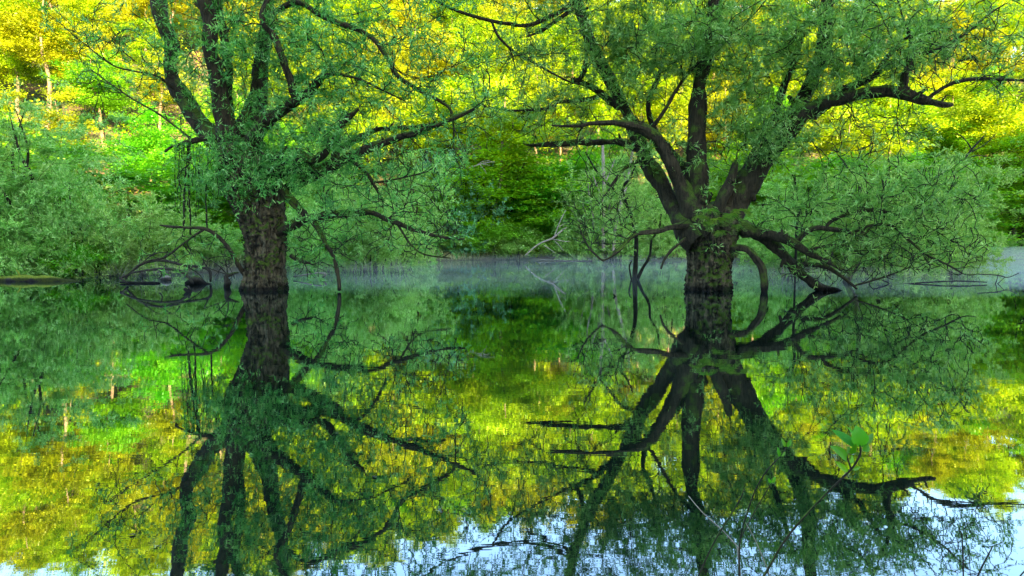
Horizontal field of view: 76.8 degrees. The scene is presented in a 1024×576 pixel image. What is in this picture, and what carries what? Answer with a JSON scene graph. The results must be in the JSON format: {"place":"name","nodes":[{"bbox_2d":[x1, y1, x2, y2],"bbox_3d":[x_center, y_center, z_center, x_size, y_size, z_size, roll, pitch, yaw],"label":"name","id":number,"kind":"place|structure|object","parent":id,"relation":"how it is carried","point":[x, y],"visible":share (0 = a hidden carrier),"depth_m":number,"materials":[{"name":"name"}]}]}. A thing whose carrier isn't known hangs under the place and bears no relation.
{"place":"outdoors","nodes":[
{"label":"outdoors","id":0,"kind":"place"},
{"bbox_2d":[0,259,1023,575],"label":"lake","id":1,"kind":"structure","parent":0,"point":[562,417],"depth_m":4.66,"materials":[{"name":"liquid"}]},
{"bbox_2d":[0,270,78,281],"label":"mossy log","id":2,"kind":"object","parent":1,"relation":"in","point":[28,278],"visible":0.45,"depth_m":21.68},
{"bbox_2d":[38,0,515,290],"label":"willow tree","id":3,"kind":"object","parent":1,"relation":"in","point":[250,173],"visible":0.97,"depth_m":16.92,"materials":[{"name":"green plant"}]},
{"bbox_2d":[285,197,385,272],"bbox_3d":[-8.439,-2.125,29.139,5.448,4.152,4.154,-1,4,-11],"label":"willow shrub","id":4,"kind":"object","parent":1,"relation":"in","point":[336,223],"visible":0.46,"depth_m":28.37,"materials":[{"name":"green plant"}]},
{"bbox_2d":[317,185,423,271],"bbox_3d":[-6.777,-2.560,31.202,4.910,4.832,5.813,0,4,1],"label":"willow shrub","id":5,"kind":"object","parent":1,"relation":"in","point":[378,260],"visible":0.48,"depth_m":29.93,"materials":[{"name":"green plant"}]},
{"bbox_2d":[365,210,436,265],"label":"willow shrub","id":6,"kind":"object","parent":1,"relation":"in","point":[404,254],"visible":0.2,"depth_m":36.69,"materials":[{"name":"green plant"}]},
{"bbox_2d":[33,253,983,279],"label":"drowned stalks","id":7,"kind":"object","parent":1,"relation":"in","point":[366,269],"visible":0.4,"depth_m":25.19,"materials":[{"name":"plant"}]},
{"bbox_2d":[566,152,674,279],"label":"slender tree","id":8,"kind":"object","parent":1,"relation":"in","point":[635,275],"visible":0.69,"depth_m":22.42,"materials":[{"name":"green plant"}]},
{"bbox_2d":[436,0,1023,291],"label":"willow tree","id":9,"kind":"object","parent":1,"relation":"in","point":[707,232],"visible":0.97,"depth_m":16.80,"materials":[{"name":"green plant"}]},
{"bbox_2d":[736,211,845,271],"bbox_3d":[12.306,-1.803,28.703,5.448,3.363,4.154,-1,4,-20],"label":"willow shrub","id":10,"kind":"object","parent":1,"relation":"in","point":[768,253],"visible":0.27,"depth_m":28.81,"materials":[{"name":"green plant"}]},
{"bbox_2d":[740,162,845,272],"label":"shore tree","id":11,"kind":"object","parent":1,"relation":"in","point":[770,185],"visible":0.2,"depth_m":29.41,"materials":[{"name":"green plant"}]},
{"bbox_2d":[804,217,890,273],"bbox_3d":[14.482,-1.637,27.662,4.065,3.046,4.813,1,4,18],"label":"willow shrub","id":12,"kind":"object","parent":1,"relation":"in","point":[836,253],"visible":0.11,"depth_m":26.69,"materials":[{"name":"green plant"}]},
{"bbox_2d":[784,134,977,277],"bbox_3d":[14.879,-3.105,26.479,7.132,6.186,7.497,0,4,-6],"label":"shore tree","id":13,"kind":"object","parent":1,"relation":"in","point":[812,239],"visible":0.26,"depth_m":25.55,"materials":[{"name":"green plant"}]},
{"bbox_2d":[857,205,990,276],"bbox_3d":[16.122,-1.668,26.071,5.210,3.499,3.973,1,4,12],"label":"willow shrub","id":14,"kind":"object","parent":1,"relation":"in","point":[898,265],"visible":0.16,"depth_m":25.01,"materials":[{"name":"green plant"}]},
{"bbox_2d":[879,143,1023,274],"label":"shore tree","id":15,"kind":"object","parent":1,"relation":"in","point":[1011,174],"visible":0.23,"depth_m":25.64,"materials":[{"name":"green plant"}]},
{"bbox_2d":[941,209,1016,272],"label":"willow shrub","id":16,"kind":"object","parent":1,"relation":"in","point":[993,224],"visible":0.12,"depth_m":28.03,"materials":[{"name":"green plant"}]},
{"bbox_2d":[0,0,1023,275],"bbox_3d":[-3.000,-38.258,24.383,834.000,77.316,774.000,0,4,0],"label":"terrain","id":17,"kind":"structure","parent":0,"point":[32,92],"depth_m":68.33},
{"bbox_2d":[0,89,53,276],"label":"shore tree","id":18,"kind":"object","parent":17,"relation":"on","point":[8,153],"visible":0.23,"depth_m":24.71,"materials":[{"name":"green plant"}]},
{"bbox_2d":[0,0,60,121],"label":"forest tree","id":19,"kind":"object","parent":17,"relation":"on","point":[21,68],"visible":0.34,"depth_m":63.66,"materials":[{"name":"yellow plant"}]},
{"bbox_2d":[0,204,73,275],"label":"willow shrub","id":20,"kind":"object","parent":17,"relation":"on","point":[9,252],"visible":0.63,"depth_m":22.94,"materials":[{"name":"green plant"}]},
{"bbox_2d":[0,107,83,220],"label":"forest tree","id":21,"kind":"object","parent":17,"relation":"on","point":[6,142],"visible":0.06,"depth_m":48.53,"materials":[{"name":"yellow plant"}]},
{"bbox_2d":[0,0,85,129],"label":"forest tree","id":22,"kind":"object","parent":17,"relation":"on","point":[14,29],"visible":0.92,"depth_m":60.37,"materials":[{"name":"yellow plant"}]},
{"bbox_2d":[15,83,102,149],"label":"forest tree","id":23,"kind":"object","parent":17,"relation":"on","point":[50,114],"visible":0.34,"depth_m":53.47,"materials":[{"name":"yellow plant"}]},
{"bbox_2d":[0,69,146,275],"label":"shore tree","id":24,"kind":"object","parent":17,"relation":"on","point":[43,146],"visible":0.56,"depth_m":25.20,"materials":[{"name":"green plant"}]},
{"bbox_2d":[2,135,148,230],"bbox_3d":[-27.226,-5.532,38.604,10.414,7.508,10.701,-3,5,-39],"label":"shore tree","id":25,"kind":"object","parent":17,"relation":"on","point":[90,154],"visible":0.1,"depth_m":38.42,"materials":[{"name":"green plant"}]},
{"bbox_2d":[29,234,124,277],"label":"leafy bush","id":26,"kind":"object","parent":17,"relation":"on","point":[89,246],"visible":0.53,"depth_m":23.74,"materials":[{"name":"green plant"}]},
{"bbox_2d":[0,159,154,277],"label":"willow shrub","id":27,"kind":"object","parent":17,"relation":"on","point":[77,220],"visible":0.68,"depth_m":23.76,"materials":[{"name":"green plant"}]},
{"bbox_2d":[55,0,117,35],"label":"forest tree","id":28,"kind":"object","parent":17,"relation":"on","point":[88,5],"visible":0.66,"depth_m":75.91,"materials":[{"name":"yellow plant"}]},
{"bbox_2d":[39,21,140,116],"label":"forest tree","id":29,"kind":"object","parent":17,"relation":"on","point":[110,46],"visible":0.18,"depth_m":64.48,"materials":[{"name":"yellow plant"}]},
{"bbox_2d":[38,48,149,146],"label":"forest tree","id":30,"kind":"object","parent":17,"relation":"on","point":[109,105],"visible":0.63,"depth_m":60.27,"materials":[{"name":"green plant"}]},
{"bbox_2d":[49,223,141,277],"bbox_3d":[-16.103,-1.269,25.006,3.104,2.620,4.071,-3,5,-41],"label":"willow shrub","id":31,"kind":"object","parent":17,"relation":"on","point":[98,237],"visible":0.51,"depth_m":24.31,"materials":[{"name":"green plant"}]},
{"bbox_2d":[112,0,156,51],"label":"forest tree","id":32,"kind":"object","parent":17,"relation":"on","point":[143,5],"visible":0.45,"depth_m":71.77,"materials":[{"name":"yellow plant"}]},
{"bbox_2d":[53,190,220,275],"bbox_3d":[-15.403,-2.089,26.717,4.808,4.162,6.306,1,4,16],"label":"willow shrub","id":33,"kind":"object","parent":17,"relation":"on","point":[150,243],"visible":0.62,"depth_m":25.77,"materials":[{"name":"green plant"}]},
{"bbox_2d":[45,168,230,237],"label":"shore tree","id":34,"kind":"object","parent":17,"relation":"on","point":[129,177],"visible":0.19,"depth_m":39.81,"materials":[{"name":"green plant"}]},
{"bbox_2d":[100,16,185,125],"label":"forest tree","id":35,"kind":"object","parent":17,"relation":"on","point":[137,45],"visible":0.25,"depth_m":63.20,"materials":[{"name":"yellow plant"}]},
{"bbox_2d":[92,98,197,216],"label":"forest tree","id":36,"kind":"object","parent":17,"relation":"on","point":[155,139],"visible":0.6,"depth_m":53.85,"materials":[{"name":"green plant"}]},
{"bbox_2d":[93,0,196,58],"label":"forest tree","id":37,"kind":"object","parent":17,"relation":"on","point":[120,21],"visible":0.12,"depth_m":76.70,"materials":[{"name":"yellow plant"}]},
{"bbox_2d":[124,42,203,165],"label":"forest tree","id":38,"kind":"object","parent":17,"relation":"on","point":[166,97],"visible":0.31,"depth_m":58.99,"materials":[{"name":"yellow plant"}]},
{"bbox_2d":[126,150,241,239],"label":"shore tree","id":39,"kind":"object","parent":17,"relation":"on","point":[167,190],"visible":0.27,"depth_m":40.92,"materials":[{"name":"green plant"}]},
{"bbox_2d":[136,209,235,268],"bbox_3d":[-14.547,-2.041,28.124,4.514,2.780,5.344,-2,5,-30],"label":"willow shrub","id":40,"kind":"object","parent":17,"relation":"on","point":[207,252],"visible":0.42,"depth_m":27.93,"materials":[{"name":"green plant"}]},
{"bbox_2d":[145,131,233,228],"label":"forest tree","id":41,"kind":"object","parent":17,"relation":"on","point":[158,152],"visible":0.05,"depth_m":48.68,"materials":[{"name":"green plant"}]},
{"bbox_2d":[172,222,244,261],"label":"willow shrub","id":42,"kind":"object","parent":17,"relation":"on","point":[232,243],"visible":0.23,"depth_m":29.56,"materials":[{"name":"green plant"}]},
{"bbox_2d":[171,82,287,138],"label":"forest tree","id":43,"kind":"object","parent":17,"relation":"on","point":[211,118],"visible":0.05,"depth_m":55.11,"materials":[{"name":"yellow plant"}]},
{"bbox_2d":[169,137,313,243],"bbox_3d":[-17.842,-6.463,44.484,10.924,8.454,11.225,1,4,18],"label":"shore tree","id":44,"kind":"object","parent":17,"relation":"on","point":[233,216],"visible":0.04,"depth_m":42.97,"materials":[{"name":"green plant"}]},
{"bbox_2d":[194,35,306,116],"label":"forest tree","id":45,"kind":"object","parent":17,"relation":"on","point":[250,68],"visible":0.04,"depth_m":60.71,"materials":[{"name":"yellow plant"}]},
{"bbox_2d":[255,10,363,111],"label":"forest tree","id":46,"kind":"object","parent":17,"relation":"on","point":[323,47],"visible":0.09,"depth_m":64.47,"materials":[{"name":"yellow plant"}]},
{"bbox_2d":[279,52,350,140],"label":"forest tree","id":47,"kind":"object","parent":17,"relation":"on","point":[300,69],"visible":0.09,"depth_m":58.06,"materials":[{"name":"yellow plant"}]},
{"bbox_2d":[270,115,409,251],"bbox_3d":[-10.550,-6.149,39.502,8.971,9.213,9.431,-1,4,-9],"label":"shore tree","id":48,"kind":"object","parent":17,"relation":"on","point":[310,199],"visible":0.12,"depth_m":38.26,"materials":[{"name":"green plant"}]},
{"bbox_2d":[303,102,395,200],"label":"forest tree","id":49,"kind":"object","parent":17,"relation":"on","point":[354,127],"visible":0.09,"depth_m":54.66,"materials":[{"name":"yellow plant"}]},
{"bbox_2d":[316,62,411,160],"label":"forest tree","id":50,"kind":"object","parent":17,"relation":"on","point":[373,92],"visible":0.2,"depth_m":58.60,"materials":[{"name":"yellow plant"}]},
{"bbox_2d":[336,0,401,47],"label":"forest tree","id":51,"kind":"object","parent":17,"relation":"on","point":[358,2],"visible":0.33,"depth_m":79.26,"materials":[{"name":"yellow plant"}]},
{"bbox_2d":[335,23,419,111],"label":"forest tree","id":52,"kind":"object","parent":17,"relation":"on","point":[400,57],"visible":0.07,"depth_m":69.93,"materials":[{"name":"yellow plant"}]},
{"bbox_2d":[374,0,442,39],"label":"forest tree","id":53,"kind":"object","parent":17,"relation":"on","point":[398,14],"visible":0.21,"depth_m":84.87,"materials":[{"name":"yellow plant"}]},
{"bbox_2d":[369,136,460,262],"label":"shore tree","id":54,"kind":"object","parent":17,"relation":"on","point":[436,213],"visible":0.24,"depth_m":44.35,"materials":[{"name":"green plant"}]},
{"bbox_2d":[379,9,454,81],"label":"forest tree","id":55,"kind":"object","parent":17,"relation":"on","point":[416,17],"visible":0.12,"depth_m":75.75,"materials":[{"name":"yellow plant"}]},
{"bbox_2d":[395,24,472,99],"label":"forest tree","id":56,"kind":"object","parent":17,"relation":"on","point":[440,65],"visible":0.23,"depth_m":70.39,"materials":[{"name":"yellow plant"}]},
{"bbox_2d":[372,75,499,179],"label":"forest tree","id":57,"kind":"object","parent":17,"relation":"on","point":[406,113],"visible":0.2,"depth_m":54.67,"materials":[{"name":"green plant"}]},
{"bbox_2d":[421,0,473,49],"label":"forest tree","id":58,"kind":"object","parent":17,"relation":"on","point":[448,18],"visible":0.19,"depth_m":93.98,"materials":[{"name":"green plant"}]},
{"bbox_2d":[408,165,512,247],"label":"shore tree","id":59,"kind":"object","parent":17,"relation":"on","point":[481,188],"visible":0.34,"depth_m":48.41,"materials":[{"name":"green plant"}]},
{"bbox_2d":[414,138,511,255],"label":"shore tree","id":60,"kind":"object","parent":17,"relation":"on","point":[475,217],"visible":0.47,"depth_m":48.77,"materials":[{"name":"green plant"}]},
{"bbox_2d":[446,15,497,73],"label":"forest tree","id":61,"kind":"object","parent":17,"relation":"on","point":[471,36],"visible":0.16,"depth_m":75.83,"materials":[{"name":"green plant"}]},
{"bbox_2d":[445,1,516,72],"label":"forest tree","id":62,"kind":"object","parent":17,"relation":"on","point":[488,10],"visible":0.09,"depth_m":79.62,"materials":[{"name":"yellow plant"}]},
{"bbox_2d":[444,23,526,102],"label":"forest tree","id":63,"kind":"object","parent":17,"relation":"on","point":[493,71],"visible":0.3,"depth_m":65.69,"materials":[{"name":"yellow plant"}]},
{"bbox_2d":[415,66,584,248],"bbox_3d":[-0.472,-9.611,51.494,12.188,14.959,13.602,3,5,33],"label":"forest tree","id":64,"kind":"object","parent":17,"relation":"on","point":[503,138],"visible":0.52,"depth_m":50.14,"materials":[{"name":"green plant"}]},
{"bbox_2d":[461,218,542,256],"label":"leafy bush","id":65,"kind":"object","parent":17,"relation":"on","point":[487,246],"visible":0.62,"depth_m":48.17,"materials":[{"name":"green plant"}]},
{"bbox_2d":[0,0,1023,258],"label":"undergrowth","id":66,"kind":"object","parent":17,"relation":"on","point":[294,128],"visible":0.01,"depth_m":68.88,"materials":[{"name":"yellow plant"}]},
{"bbox_2d":[419,135,620,251],"bbox_3d":[-0.161,-7.053,52.635,16.308,9.160,17.928,0,4,-3],"label":"shore tree","id":67,"kind":"object","parent":17,"relation":"on","point":[513,194],"visible":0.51,"depth_m":49.03,"materials":[{"name":"green plant"}]},
{"bbox_2d":[476,226,563,259],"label":"leafy bush","id":68,"kind":"object","parent":17,"relation":"on","point":[513,248],"visible":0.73,"depth_m":48.06,"materials":[{"name":"green plant"}]},
{"bbox_2d":[478,12,568,101],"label":"forest tree","id":69,"kind":"object","parent":17,"relation":"on","point":[518,31],"visible":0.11,"depth_m":68.81,"materials":[{"name":"green plant"}]},
{"bbox_2d":[500,204,564,245],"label":"leafy bush","id":70,"kind":"object","parent":17,"relation":"on","point":[524,222],"visible":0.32,"depth_m":50.35,"materials":[{"name":"green plant"}]},
{"bbox_2d":[496,53,574,163],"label":"forest tree","id":71,"kind":"object","parent":17,"relation":"on","point":[537,80],"visible":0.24,"depth_m":59.34,"materials":[{"name":"yellow plant"}]},
{"bbox_2d":[497,149,619,232],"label":"shore tree","id":72,"kind":"object","parent":17,"relation":"on","point":[545,196],"visible":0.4,"depth_m":50.76,"materials":[{"name":"green plant"}]},
{"bbox_2d":[523,6,614,131],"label":"forest tree","id":73,"kind":"object","parent":17,"relation":"on","point":[564,37],"visible":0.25,"depth_m":72.08,"materials":[{"name":"yellow plant"}]},
{"bbox_2d":[551,214,604,259],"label":"willow shrub","id":74,"kind":"object","parent":17,"relation":"on","point":[576,242],"visible":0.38,"depth_m":47.94,"materials":[{"name":"green plant"}]},
{"bbox_2d":[544,126,640,215],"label":"forest tree","id":75,"kind":"object","parent":17,"relation":"on","point":[588,150],"visible":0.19,"depth_m":54.31,"materials":[{"name":"green plant"}]},
{"bbox_2d":[547,65,639,179],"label":"forest tree","id":76,"kind":"object","parent":17,"relation":"on","point":[599,105],"visible":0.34,"depth_m":59.41,"materials":[{"name":"yellow plant"}]},
{"bbox_2d":[534,138,670,259],"bbox_3d":[7.112,-6.419,49.187,9.920,9.678,9.436,-1,4,-11],"label":"shore tree","id":77,"kind":"object","parent":17,"relation":"on","point":[581,212],"visible":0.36,"depth_m":47.95,"materials":[{"name":"green plant"}]},
{"bbox_2d":[595,216,657,260],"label":"willow shrub","id":78,"kind":"object","parent":17,"relation":"on","point":[623,258],"visible":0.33,"depth_m":47.78,"materials":[{"name":"green plant"}]},
{"bbox_2d":[589,39,682,178],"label":"forest tree","id":79,"kind":"object","parent":17,"relation":"on","point":[642,110],"visible":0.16,"depth_m":63.69,"materials":[{"name":"yellow plant"}]},
{"bbox_2d":[601,136,685,258],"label":"shore tree","id":80,"kind":"object","parent":17,"relation":"on","point":[656,204],"visible":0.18,"depth_m":48.84,"materials":[{"name":"green plant"}]},
{"bbox_2d":[628,210,686,258],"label":"willow shrub","id":81,"kind":"object","parent":17,"relation":"on","point":[680,253],"visible":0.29,"depth_m":47.71,"materials":[{"name":"green plant"}]},
{"bbox_2d":[643,76,708,184],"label":"forest tree","id":82,"kind":"object","parent":17,"relation":"on","point":[682,107],"visible":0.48,"depth_m":61.43,"materials":[{"name":"yellow plant"}]},
{"bbox_2d":[673,76,759,163],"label":"forest tree","id":83,"kind":"object","parent":17,"relation":"on","point":[708,136],"visible":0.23,"depth_m":66.56,"materials":[{"name":"green plant"}]},
{"bbox_2d":[706,35,798,127],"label":"forest tree","id":84,"kind":"object","parent":17,"relation":"on","point":[772,75],"visible":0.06,"depth_m":70.63,"materials":[{"name":"green plant"}]},
{"bbox_2d":[738,438,790,575],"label":"leafy twig","id":85,"kind":"object","parent":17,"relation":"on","point":[779,453],"visible":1,"depth_m":1.95,"materials":[{"name":"green plant"}]},
{"bbox_2d":[709,142,845,237],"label":"shore tree","id":86,"kind":"object","parent":17,"relation":"on","point":[758,197],"visible":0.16,"depth_m":50.43,"materials":[{"name":"green plant"}]},
{"bbox_2d":[762,425,873,575],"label":"leafy twig","id":87,"kind":"object","parent":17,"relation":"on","point":[860,437],"visible":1,"depth_m":1.94,"materials":[{"name":"green plant"}]},
{"bbox_2d":[753,151,890,245],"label":"shore tree","id":88,"kind":"object","parent":17,"relation":"on","point":[816,164],"visible":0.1,"depth_m":50.87,"materials":[{"name":"green plant"}]},
{"bbox_2d":[797,102,923,203],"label":"forest tree","id":89,"kind":"object","parent":17,"relation":"on","point":[822,120],"visible":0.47,"depth_m":58.10,"materials":[{"name":"yellow plant"}]},
{"bbox_2d":[824,49,937,175],"bbox_3d":[36.467,-16.450,64.431,10.979,14.054,12.446,1,4,8],"label":"forest tree","id":90,"kind":"object","parent":17,"relation":"on","point":[912,88],"visible":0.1,"depth_m":62.98,"materials":[{"name":"yellow plant"}]},
{"bbox_2d":[831,80,963,170],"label":"forest tree","id":91,"kind":"object","parent":17,"relation":"on","point":[934,118],"visible":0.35,"depth_m":58.09,"materials":[{"name":"yellow plant"}]},
{"bbox_2d":[823,150,1006,220],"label":"shore tree","id":92,"kind":"object","parent":17,"relation":"on","point":[905,159],"visible":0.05,"depth_m":51.69,"materials":[{"name":"green plant"}]},
{"bbox_2d":[911,111,973,167],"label":"forest tree","id":93,"kind":"object","parent":17,"relation":"on","point":[948,143],"visible":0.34,"depth_m":60.83,"materials":[{"name":"green plant"}]},
{"bbox_2d":[865,180,1023,250],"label":"shore tree","id":94,"kind":"object","parent":17,"relation":"on","point":[997,220],"visible":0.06,"depth_m":48.73,"materials":[{"name":"green plant"}]},
{"bbox_2d":[928,0,977,68],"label":"forest tree","id":95,"kind":"object","parent":17,"relation":"on","point":[960,21],"visible":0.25,"depth_m":83.44,"materials":[{"name":"yellow plant"}]},
{"bbox_2d":[929,62,992,155],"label":"forest tree","id":96,"kind":"object","parent":17,"relation":"on","point":[953,92],"visible":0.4,"depth_m":70.42,"materials":[{"name":"yellow plant"}]},
{"bbox_2d":[916,45,1008,106],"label":"forest tree","id":97,"kind":"object","parent":17,"relation":"on","point":[955,69],"visible":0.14,"depth_m":76.42,"materials":[{"name":"yellow plant"}]},
{"bbox_2d":[908,125,1023,248],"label":"shore tree","id":98,"kind":"object","parent":17,"relation":"on","point":[1008,139],"visible":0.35,"depth_m":52.13,"materials":[{"name":"green plant"}]},
{"bbox_2d":[933,86,1023,237],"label":"forest tree","id":99,"kind":"object","parent":17,"relation":"on","point":[990,117],"visible":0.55,"depth_m":55.31,"materials":[{"name":"yellow plant"}]},
{"bbox_2d":[940,62,1023,136],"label":"forest tree","id":100,"kind":"object","parent":17,"relation":"on","point":[974,91],"visible":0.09,"depth_m":71.35,"materials":[{"name":"yellow plant"}]},
{"bbox_2d":[953,0,1023,63],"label":"forest tree","id":101,"kind":"object","parent":17,"relation":"on","point":[1021,22],"visible":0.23,"depth_m":83.06,"materials":[{"name":"yellow plant"}]},
{"bbox_2d":[953,169,1023,253],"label":"shore tree","id":102,"kind":"object","parent":17,"relation":"on","point":[1010,203],"visible":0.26,"depth_m":51.60,"materials":[{"name":"green plant"}]},
{"bbox_2d":[954,26,1023,86],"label":"forest tree","id":103,"kind":"object","parent":17,"relation":"on","point":[1011,51],"visible":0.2,"depth_m":76.73,"materials":[{"name":"yellow plant"}]},
{"bbox_2d":[987,235,1023,258],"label":"willow shrub","id":104,"kind":"object","parent":17,"relation":"on","point":[1008,252],"visible":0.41,"depth_m":50.96,"materials":[{"name":"green plant"}]},
{"bbox_2d":[0,246,1023,275],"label":"shore grass","id":105,"kind":"structure","parent":0,"point":[469,256],"depth_m":48.27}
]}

